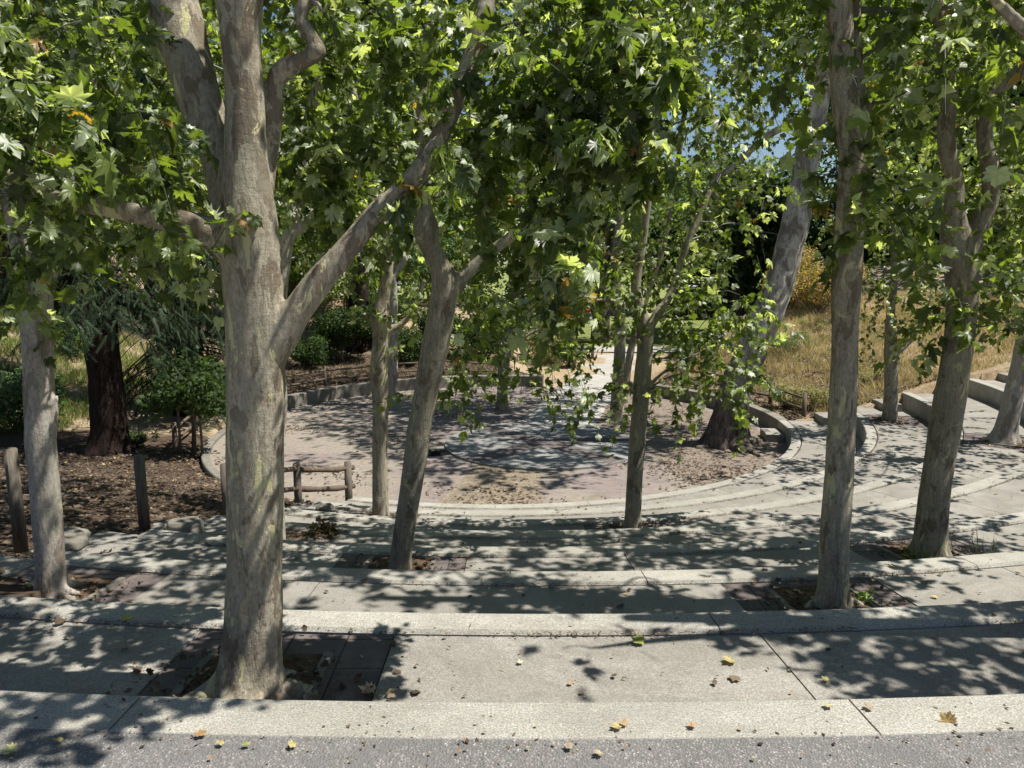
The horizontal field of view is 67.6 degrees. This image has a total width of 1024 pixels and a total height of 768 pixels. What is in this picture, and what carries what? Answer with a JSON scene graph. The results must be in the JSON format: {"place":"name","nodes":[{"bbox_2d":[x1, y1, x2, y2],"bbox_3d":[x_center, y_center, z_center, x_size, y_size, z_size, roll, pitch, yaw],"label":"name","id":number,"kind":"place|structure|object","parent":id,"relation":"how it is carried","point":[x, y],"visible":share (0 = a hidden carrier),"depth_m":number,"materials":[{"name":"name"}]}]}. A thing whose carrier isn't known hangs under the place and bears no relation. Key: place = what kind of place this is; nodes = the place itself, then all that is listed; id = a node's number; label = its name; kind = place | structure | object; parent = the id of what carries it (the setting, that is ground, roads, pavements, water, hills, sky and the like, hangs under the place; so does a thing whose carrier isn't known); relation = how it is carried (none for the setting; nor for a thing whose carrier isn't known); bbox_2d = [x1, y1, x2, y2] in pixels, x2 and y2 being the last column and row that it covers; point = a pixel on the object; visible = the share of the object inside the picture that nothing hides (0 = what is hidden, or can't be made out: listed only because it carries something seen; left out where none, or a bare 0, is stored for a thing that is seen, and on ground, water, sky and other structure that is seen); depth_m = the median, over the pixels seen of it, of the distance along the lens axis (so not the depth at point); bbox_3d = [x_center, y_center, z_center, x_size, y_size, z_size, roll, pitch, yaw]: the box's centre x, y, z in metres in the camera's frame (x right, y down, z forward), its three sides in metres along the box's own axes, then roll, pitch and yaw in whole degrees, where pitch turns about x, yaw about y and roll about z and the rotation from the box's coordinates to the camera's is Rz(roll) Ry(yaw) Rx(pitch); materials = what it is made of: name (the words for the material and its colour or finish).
{"place":"outdoors","nodes":[
{"label":"outdoors","id":0,"kind":"place"},
{"bbox_2d":[0,230,13,334],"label":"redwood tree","id":1,"kind":"object","parent":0,"point":[2,269],"visible":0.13,"depth_m":22.39,"materials":[{"name":"green plant"}]},
{"bbox_2d":[14,0,862,263],"label":"sky","id":2,"kind":"structure","parent":0,"point":[778,150],"materials":[{"name":"blue"}]},
{"bbox_2d":[210,387,787,502],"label":"arena floor","id":3,"kind":"structure","parent":0,"point":[328,442],"depth_m":19.21,"materials":[{"name":"concrete"}]},
{"bbox_2d":[437,464,542,503],"bbox_3d":[-0.418,2.157,16.841,2.269,0.001,3.275,0,9,0],"label":"dirt bed","id":4,"kind":"object","parent":3,"relation":"on","point":[486,477],"visible":0.8,"depth_m":16.51,"materials":[{"name":"beige soil"}]},
{"bbox_2d":[215,386,784,503],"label":"leaf litter","id":5,"kind":"object","parent":3,"relation":"on","point":[522,498],"visible":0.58,"depth_m":17.83,"materials":[{"name":"brown plant"}]},
{"bbox_2d":[445,421,628,470],"bbox_3d":[0.830,1.587,20.281,5.200,0.110,5.197,0,9,0],"label":"stage disc","id":6,"kind":"object","parent":3,"relation":"on","point":[533,446],"visible":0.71,"depth_m":19.71,"materials":[{"name":"concrete"}]},
{"bbox_2d":[425,0,681,410],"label":"sycamore tree","id":7,"kind":"object","parent":3,"relation":"on","point":[520,191],"visible":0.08,"depth_m":24.29,"materials":[{"name":"green plant"}]},
{"bbox_2d":[596,394,787,484],"bbox_3d":[4.666,1.242,22.374,4.680,0.001,11.928,-3,10,-17],"label":"dirt bed","id":8,"kind":"object","parent":3,"relation":"on","point":[654,447],"visible":0.41,"depth_m":19.69,"materials":[{"name":"soil"}]},
{"bbox_2d":[451,0,805,420],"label":"sycamore tree","id":9,"kind":"object","parent":8,"relation":"on","point":[620,348],"visible":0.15,"depth_m":22.66,"materials":[{"name":"green plant"}]},
{"bbox_2d":[622,98,755,403],"bbox_3d":[5.692,-4.939,25.373,3.240,11.479,4.545,9,13,42],"label":"sycamore tree","id":10,"kind":"object","parent":8,"relation":"on","point":[631,350],"visible":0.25,"depth_m":25.32,"materials":[{"name":"green plant"}]},
{"bbox_2d":[760,428,784,441],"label":"step block","id":11,"kind":"structure","parent":3,"relation":"on","point":[771,435],"depth_m":20.52,"materials":[{"name":"concrete"}]},
{"bbox_2d":[0,727,1023,767],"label":"road","id":12,"kind":"structure","parent":0,"point":[88,749],"depth_m":2.56,"materials":[{"name":"grey asphalt"}]},
{"bbox_2d":[19,697,1018,764],"bbox_3d":[0.007,1.248,2.456,6.402,0.027,1.050,0,9,0],"label":"road debris","id":13,"kind":"object","parent":12,"relation":"on","point":[620,740],"visible":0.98,"depth_m":2.64,"materials":[{"name":"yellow plant"}]},
{"bbox_2d":[0,244,1023,597],"bbox_3d":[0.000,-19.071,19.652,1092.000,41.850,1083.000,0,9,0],"label":"ground","id":14,"kind":"structure","parent":0,"point":[74,436],"depth_m":21.47,"materials":[{"name":"brown soil"}]},
{"bbox_2d":[0,555,31,571],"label":"edge pad","id":15,"kind":"object","parent":14,"relation":"on","point":[8,563],"visible":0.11,"depth_m":6.35,"materials":[{"name":"concrete"}]},
{"bbox_2d":[0,365,67,432],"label":"bush","id":16,"kind":"object","parent":14,"relation":"on","point":[11,390],"visible":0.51,"depth_m":20.02,"materials":[{"name":"green plant"}]},
{"bbox_2d":[32,527,90,551],"bbox_3d":[-3.965,1.376,6.771,0.408,0.145,0.255,0,9,0],"label":"boulder","id":17,"kind":"object","parent":14,"relation":"on","point":[76,539],"visible":0.38,"depth_m":6.71,"materials":[{"name":"stone"}]},
{"bbox_2d":[54,310,82,351],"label":"bush","id":18,"kind":"object","parent":14,"relation":"on","point":[62,338],"visible":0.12,"depth_m":25.42,"materials":[{"name":"green plant"}]},
{"bbox_2d":[31,531,137,553],"bbox_3d":[-4.470,1.862,7.537,0.781,0.350,1.408,3,10,15],"label":"edge pad","id":19,"kind":"object","parent":14,"relation":"on","point":[102,541],"visible":0.1,"depth_m":7.92,"materials":[{"name":"concrete"}]},
{"bbox_2d":[0,282,173,432],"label":"green grass","id":20,"kind":"structure","parent":14,"relation":"on","point":[70,376],"depth_m":24.29,"materials":[{"name":"green plant"}]},
{"bbox_2d":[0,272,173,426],"bbox_3d":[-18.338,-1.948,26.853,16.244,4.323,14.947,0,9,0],"label":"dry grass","id":21,"kind":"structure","parent":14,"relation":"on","point":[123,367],"depth_m":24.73,"materials":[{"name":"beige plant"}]},
{"bbox_2d":[0,0,211,456],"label":"redwood tree","id":22,"kind":"object","parent":14,"relation":"on","point":[98,317],"visible":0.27,"depth_m":18.29,"materials":[{"name":"green plant"}]},
{"bbox_2d":[3,447,222,552],"bbox_3d":[-4.439,1.021,7.929,0.182,1.932,5.180,1,10,9],"label":"wire fence","id":23,"kind":"object","parent":14,"relation":"on","point":[16,504],"visible":0.9,"depth_m":7.03,"materials":[{"name":"brown wood"}]},
{"bbox_2d":[129,429,159,445],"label":"bush","id":24,"kind":"object","parent":14,"relation":"on","point":[139,439],"visible":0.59,"depth_m":19.47,"materials":[{"name":"green plant"}]},
{"bbox_2d":[91,10,208,341],"bbox_3d":[-13.993,-14.343,28.021,6.205,25.924,6.180,0,9,0],"label":"redwood tree","id":25,"kind":"object","parent":14,"relation":"on","point":[149,280],"visible":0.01,"depth_m":29.39,"materials":[{"name":"green plant"}]},
{"bbox_2d":[0,442,313,572],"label":"leaf litter","id":26,"kind":"object","parent":14,"relation":"on","point":[184,480],"visible":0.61,"depth_m":12.93,"materials":[{"name":"brown plant"}]},
{"bbox_2d":[135,345,225,454],"bbox_3d":[-7.757,0.488,18.753,2.492,2.839,2.327,-8,12,-39],"label":"young tree","id":27,"kind":"object","parent":14,"relation":"on","point":[192,385],"visible":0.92,"depth_m":18.50,"materials":[{"name":"green plant"}]},
{"bbox_2d":[85,3,287,432],"bbox_3d":[-9.600,-10.482,21.263,5.932,24.449,5.629,0,9,0],"label":"redwood tree","id":28,"kind":"object","parent":14,"relation":"on","point":[174,344],"visible":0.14,"depth_m":21.44,"materials":[{"name":"green plant"}]},
{"bbox_2d":[201,427,225,480],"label":"edge kerb","id":29,"kind":"structure","parent":14,"relation":"on","point":[210,469],"depth_m":18.62,"materials":[{"name":"concrete"}]},
{"bbox_2d":[0,296,456,381],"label":"shrubs","id":30,"kind":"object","parent":14,"relation":"on","point":[306,359],"depth_m":30.71,"materials":[{"name":"green plant"}]},
{"bbox_2d":[197,182,310,285],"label":"dark tree","id":31,"kind":"object","parent":14,"relation":"on","point":[284,210],"visible":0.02,"depth_m":43.05,"materials":[{"name":"green plant"}]},
{"bbox_2d":[220,461,355,514],"bbox_3d":[-3.715,1.775,12.567,0.613,1.997,3.963,2,10,14],"label":"rail fence","id":32,"kind":"object","parent":14,"relation":"on","point":[297,469],"visible":0.67,"depth_m":13.50,"materials":[{"name":"brown wood"}]},
{"bbox_2d":[278,210,316,292],"bbox_3d":[-10.964,-6.633,38.437,5.900,4.363,5.813,8,12,40],"label":"bush","id":33,"kind":"object","parent":14,"relation":"on","point":[292,278],"visible":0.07,"depth_m":37.63,"materials":[{"name":"green plant"}]},
{"bbox_2d":[290,331,336,367],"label":"shrub","id":34,"kind":"object","parent":14,"relation":"on","point":[316,349],"visible":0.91,"depth_m":30.01,"materials":[{"name":"green plant"}]},
{"bbox_2d":[171,360,497,449],"bbox_3d":[-5.869,0.285,25.637,3.368,1.318,13.601,7,12,35],"label":"rail fence","id":35,"kind":"object","parent":14,"relation":"on","point":[174,426],"visible":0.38,"depth_m":27.14,"materials":[{"name":"brown wood"}]},
{"bbox_2d":[306,302,372,360],"bbox_3d":[-6.969,-2.161,31.508,3.475,2.466,2.696,3,10,19],"label":"shrub","id":36,"kind":"object","parent":14,"relation":"on","point":[336,327],"visible":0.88,"depth_m":31.01,"materials":[{"name":"green plant"}]},
{"bbox_2d":[292,232,398,308],"bbox_3d":[-7.925,-6.212,37.734,6.192,4.898,4.467,-7,12,-37],"label":"bush","id":37,"kind":"object","parent":14,"relation":"on","point":[336,288],"visible":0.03,"depth_m":36.68,"materials":[{"name":"green plant"}]},
{"bbox_2d":[294,0,416,352],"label":"redwood tree","id":38,"kind":"object","parent":14,"relation":"on","point":[364,345],"visible":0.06,"depth_m":32.43,"materials":[{"name":"green plant"}]},
{"bbox_2d":[220,359,528,402],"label":"leaf litter","id":39,"kind":"object","parent":14,"relation":"on","point":[298,388],"visible":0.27,"depth_m":29.12,"materials":[{"name":"brown plant"}]},
{"bbox_2d":[360,283,413,337],"bbox_3d":[-5.543,-3.012,33.251,2.914,2.761,2.457,0,9,0],"label":"shrub","id":40,"kind":"object","parent":14,"relation":"on","point":[400,317],"visible":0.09,"depth_m":33.05,"materials":[{"name":"green plant"}]},
{"bbox_2d":[322,92,476,293],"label":"dark tree","id":41,"kind":"object","parent":14,"relation":"on","point":[440,215],"visible":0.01,"depth_m":45.44,"materials":[{"name":"green plant"}]},
{"bbox_2d":[398,326,422,362],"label":"shrub","id":42,"kind":"object","parent":14,"relation":"on","point":[409,351],"visible":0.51,"depth_m":31.11,"materials":[{"name":"green plant"}]},
{"bbox_2d":[287,375,543,409],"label":"retaining wall","id":43,"kind":"structure","parent":14,"relation":"on","point":[299,399],"depth_m":27.11,"materials":[{"name":"concrete"}]},
{"bbox_2d":[381,212,466,301],"bbox_3d":[-4.723,-6.552,38.792,5.179,4.824,5.160,0,9,0],"label":"bush","id":44,"kind":"object","parent":14,"relation":"on","point":[420,267],"visible":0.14,"depth_m":38.42,"materials":[{"name":"green plant"}]},
{"bbox_2d":[311,0,551,405],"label":"sycamore tree","id":45,"kind":"object","parent":14,"relation":"on","point":[392,374],"visible":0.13,"depth_m":25.06,"materials":[{"name":"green plant"}]},
{"bbox_2d":[415,307,467,351],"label":"shrub","id":46,"kind":"object","parent":14,"relation":"on","point":[421,323],"visible":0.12,"depth_m":32.27,"materials":[{"name":"green plant"}]},
{"bbox_2d":[419,237,506,302],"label":"bush","id":47,"kind":"object","parent":14,"relation":"on","point":[462,262],"visible":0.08,"depth_m":41.02,"materials":[{"name":"green plant"}]},
{"bbox_2d":[457,314,501,355],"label":"shrub","id":48,"kind":"object","parent":14,"relation":"on","point":[471,337],"visible":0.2,"depth_m":32.84,"materials":[{"name":"green plant"}]},
{"bbox_2d":[0,690,1023,739],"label":"road kerb","id":49,"kind":"structure","parent":14,"relation":"on","point":[585,721],"depth_m":2.75,"materials":[{"name":"concrete"}]},
{"bbox_2d":[939,711,956,722],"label":"fallen leaf","id":50,"kind":"object","parent":49,"relation":"on","point":[949,717],"visible":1,"depth_m":2.72,"materials":[{"name":"yellow plant"}]},
{"bbox_2d":[445,159,599,337],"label":"lawn tree","id":51,"kind":"object","parent":14,"relation":"on","point":[494,226],"visible":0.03,"depth_m":40.18,"materials":[{"name":"green plant"}]},
{"bbox_2d":[524,319,579,364],"bbox_3d":[1.815,-2.056,35.724,2.812,2.371,3.322,3,10,18],"label":"bush","id":52,"kind":"object","parent":14,"relation":"on","point":[553,358],"visible":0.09,"depth_m":35.26,"materials":[{"name":"green plant"}]},
{"bbox_2d":[343,420,862,510],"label":"seating terrace","id":53,"kind":"structure","parent":14,"relation":"on","point":[796,432],"depth_m":15.51,"materials":[{"name":"concrete"}]},
{"bbox_2d":[0,427,1023,636],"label":"joint debris","id":54,"kind":"object","parent":53,"relation":"on","point":[471,555],"visible":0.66,"depth_m":6.07,"materials":[{"name":"brown plant"}]},
{"bbox_2d":[4,439,1023,702],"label":"bark crumbs","id":55,"kind":"object","parent":53,"relation":"on","point":[598,583],"visible":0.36,"depth_m":5.70,"materials":[{"name":"brown plant"}]},
{"bbox_2d":[6,432,1023,697],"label":"leaf litter","id":56,"kind":"object","parent":53,"relation":"on","point":[140,668],"visible":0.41,"depth_m":5.46,"materials":[{"name":"brown plant"}]},
{"bbox_2d":[304,407,928,518],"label":"seating terrace","id":57,"kind":"structure","parent":53,"relation":"on","point":[896,439],"depth_m":13.92,"materials":[{"name":"concrete"}]},
{"bbox_2d":[276,24,508,515],"bbox_3d":[-2.113,-1.703,11.896,4.447,7.710,3.428,0,9,0],"label":"sycamore tree","id":58,"kind":"object","parent":57,"relation":"on","point":[379,316],"visible":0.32,"depth_m":11.57,"materials":[{"name":"green plant"}]},
{"bbox_2d":[0,415,1023,700],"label":"pit debris","id":59,"kind":"object","parent":57,"relation":"on","point":[300,669],"visible":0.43,"depth_m":4.05,"materials":[{"name":"brown plant"}]},
{"bbox_2d":[285,392,1023,530],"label":"seating terrace","id":60,"kind":"structure","parent":57,"relation":"on","point":[980,418],"depth_m":11.61,"materials":[{"name":"concrete"}]},
{"bbox_2d":[202,378,1023,546],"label":"seating terrace","id":61,"kind":"structure","parent":60,"relation":"on","point":[981,499],"depth_m":9.31,"materials":[{"name":"concrete"}]},
{"bbox_2d":[0,0,463,539],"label":"sycamore tree","id":62,"kind":"object","parent":61,"relation":"on","point":[110,58],"visible":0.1,"depth_m":8.24,"materials":[{"name":"green plant"}]},
{"bbox_2d":[303,516,346,537],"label":"weed","id":63,"kind":"object","parent":61,"relation":"on","point":[324,528],"visible":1,"depth_m":9.11,"materials":[{"name":"green plant"}]},
{"bbox_2d":[104,512,1023,570],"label":"seating terrace","id":64,"kind":"structure","parent":61,"relation":"on","point":[1009,539],"depth_m":7.51,"materials":[{"name":"concrete"}]},
{"bbox_2d":[165,516,203,533],"bbox_3d":[-3.522,1.538,8.266,0.357,0.145,0.255,0,9,0],"label":"boulder","id":65,"kind":"object","parent":64,"relation":"on","point":[191,524],"visible":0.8,"depth_m":8.17,"materials":[{"name":"stone"}]},
{"bbox_2d":[1,550,1023,613],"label":"seating terrace","id":66,"kind":"structure","parent":64,"relation":"on","point":[1000,579],"depth_m":5.79,"materials":[{"name":"concrete"}]},
{"bbox_2d":[0,0,282,599],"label":"sycamore tree","id":67,"kind":"object","parent":66,"relation":"on","point":[52,580],"visible":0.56,"depth_m":5.34,"materials":[{"name":"green plant"}]},
{"bbox_2d":[0,595,1023,702],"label":"seating terrace","id":68,"kind":"structure","parent":66,"relation":"on","point":[692,666],"depth_m":4.03,"materials":[{"name":"concrete"}]},
{"bbox_2d":[0,0,754,699],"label":"sycamore tree","id":69,"kind":"object","parent":68,"relation":"on","point":[236,146],"visible":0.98,"depth_m":3.29,"materials":[{"name":"green plant"}]},
{"bbox_2d":[929,0,1023,211],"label":"sycamore tree","id":70,"kind":"object","parent":68,"relation":"on","point":[995,176],"visible":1,"depth_m":3.83,"materials":[{"name":"green plant"}]},
{"bbox_2d":[853,587,874,603],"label":"weed","id":71,"kind":"object","parent":66,"relation":"on","point":[865,595],"visible":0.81,"depth_m":5.53,"materials":[{"name":"green plant"}]},
{"bbox_2d":[769,0,1023,609],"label":"sycamore tree","id":72,"kind":"object","parent":66,"relation":"on","point":[851,195],"visible":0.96,"depth_m":4.86,"materials":[{"name":"green plant"}]},
{"bbox_2d":[127,0,944,569],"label":"sycamore tree","id":73,"kind":"object","parent":64,"relation":"on","point":[449,282],"visible":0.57,"depth_m":6.71,"materials":[{"name":"green plant"}]},
{"bbox_2d":[758,0,1023,558],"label":"sycamore tree","id":74,"kind":"object","parent":64,"relation":"on","point":[956,342],"visible":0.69,"depth_m":7.04,"materials":[{"name":"green plant"}]},
{"bbox_2d":[949,528,1013,554],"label":"weed","id":75,"kind":"object","parent":64,"relation":"on","point":[976,549],"visible":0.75,"depth_m":7.46,"materials":[{"name":"green plant"}]},
{"bbox_2d":[378,0,971,528],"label":"sycamore tree","id":76,"kind":"object","parent":60,"relation":"on","point":[644,324],"visible":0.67,"depth_m":9.73,"materials":[{"name":"green plant"}]},
{"bbox_2d":[871,99,1023,445],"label":"sycamore tree","id":77,"kind":"object","parent":60,"relation":"on","point":[1005,429],"visible":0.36,"depth_m":15.11,"materials":[{"name":"green plant"}]},
{"bbox_2d":[818,120,1019,420],"bbox_3d":[10.968,-2.746,18.663,6.302,7.727,4.056,6,11,31],"label":"sycamore tree","id":78,"kind":"object","parent":57,"relation":"on","point":[890,406],"visible":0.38,"depth_m":18.92,"materials":[{"name":"green plant"}]},
{"bbox_2d":[814,412,827,424],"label":"step block","id":79,"kind":"structure","parent":53,"relation":"on","point":[821,417],"depth_m":20.99,"materials":[{"name":"concrete"}]},
{"bbox_2d":[564,151,680,342],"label":"lawn tree","id":80,"kind":"object","parent":14,"relation":"on","point":[608,240],"visible":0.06,"depth_m":43.21,"materials":[{"name":"green plant"}]},
{"bbox_2d":[572,155,698,295],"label":"dark tree","id":81,"kind":"object","parent":14,"relation":"on","point":[656,236],"visible":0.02,"depth_m":64.77,"materials":[{"name":"green plant"}]},
{"bbox_2d":[629,381,787,427],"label":"retaining wall","id":82,"kind":"structure","parent":14,"relation":"on","point":[767,418],"depth_m":23.19,"materials":[{"name":"concrete"}]},
{"bbox_2d":[664,283,763,319],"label":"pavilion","id":83,"kind":"structure","parent":14,"relation":"on","point":[710,313],"depth_m":62.84,"materials":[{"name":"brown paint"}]},
{"bbox_2d":[675,148,792,330],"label":"lawn tree","id":84,"kind":"object","parent":14,"relation":"on","point":[753,161],"visible":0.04,"depth_m":47.49,"materials":[{"name":"green plant"}]},
{"bbox_2d":[680,369,806,417],"bbox_3d":[7.388,0.273,24.523,0.636,1.020,6.256,-4,10,-21],"label":"rail fence","id":85,"kind":"object","parent":14,"relation":"on","point":[804,403],"visible":0.29,"depth_m":22.28,"materials":[{"name":"brown wood"}]},
{"bbox_2d":[671,161,835,321],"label":"dark tree","id":86,"kind":"object","parent":14,"relation":"on","point":[744,269],"visible":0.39,"depth_m":44.00,"materials":[{"name":"green plant"}]},
{"bbox_2d":[768,382,802,406],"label":"bush","id":87,"kind":"object","parent":14,"relation":"on","point":[789,399],"visible":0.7,"depth_m":22.74,"materials":[{"name":"green plant"}]},
{"bbox_2d":[759,243,822,307],"bbox_3d":[11.854,-4.591,32.362,2.636,2.806,3.014,4,10,20],"label":"bush","id":88,"kind":"object","parent":14,"relation":"on","point":[807,271],"visible":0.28,"depth_m":31.51,"materials":[{"name":"yellow plant"}]},
{"bbox_2d":[773,329,816,354],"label":"bush","id":89,"kind":"object","parent":14,"relation":"on","point":[785,344],"visible":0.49,"depth_m":27.45,"materials":[{"name":"green plant"}]},
{"bbox_2d":[615,0,985,456],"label":"sycamore tree","id":90,"kind":"object","parent":14,"relation":"on","point":[719,433],"visible":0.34,"depth_m":19.33,"materials":[{"name":"green plant"}]},
{"bbox_2d":[784,123,837,256],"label":"dark tree","id":91,"kind":"object","parent":14,"relation":"on","point":[824,171],"visible":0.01,"depth_m":79.95,"materials":[{"name":"green plant"}]},
{"bbox_2d":[799,383,828,407],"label":"bush","id":92,"kind":"object","parent":14,"relation":"on","point":[812,392],"visible":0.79,"depth_m":22.07,"materials":[{"name":"green plant"}]},
{"bbox_2d":[798,317,831,330],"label":"bush","id":93,"kind":"object","parent":14,"relation":"on","point":[804,324],"visible":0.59,"depth_m":28.90,"materials":[{"name":"green plant"}]},
{"bbox_2d":[765,252,871,315],"bbox_3d":[12.437,-4.108,31.054,4.130,2.603,3.361,6,11,34],"label":"bush","id":94,"kind":"object","parent":14,"relation":"on","point":[814,300],"visible":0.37,"depth_m":31.10,"materials":[{"name":"yellow plant"}]},
{"bbox_2d":[657,285,1023,419],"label":"dry grass","id":95,"kind":"structure","parent":14,"relation":"on","point":[881,344],"depth_m":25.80,"materials":[{"name":"beige plant"}]},
{"bbox_2d":[858,355,883,385],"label":"bush","id":96,"kind":"object","parent":14,"relation":"on","point":[862,379],"visible":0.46,"depth_m":22.61,"materials":[{"name":"green plant"}]},
{"bbox_2d":[807,123,938,266],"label":"redwood tree","id":97,"kind":"object","parent":14,"relation":"on","point":[866,252],"visible":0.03,"depth_m":41.23,"materials":[{"name":"green plant"}]},
{"bbox_2d":[804,2,1023,263],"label":"dark tree","id":98,"kind":"object","parent":14,"relation":"on","point":[1015,92],"visible":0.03,"depth_m":34.87,"materials":[{"name":"green plant"}]},
{"bbox_2d":[934,43,1023,263],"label":"redwood tree","id":99,"kind":"object","parent":14,"relation":"on","point":[972,157],"visible":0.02,"depth_m":36.83,"materials":[{"name":"green plant"}]},
{"bbox_2d":[522,352,635,424],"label":"path","id":100,"kind":"structure","parent":0,"point":[597,383],"depth_m":26.60,"materials":[{"name":"concrete"}]},
{"bbox_2d":[584,346,696,351],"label":"crossing path","id":101,"kind":"structure","parent":0,"point":[655,349],"depth_m":40.54,"materials":[{"name":"concrete"}]},
{"bbox_2d":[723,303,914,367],"bbox_3d":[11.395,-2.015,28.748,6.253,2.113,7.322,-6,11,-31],"label":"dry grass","id":102,"kind":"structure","parent":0,"point":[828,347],"depth_m":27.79,"materials":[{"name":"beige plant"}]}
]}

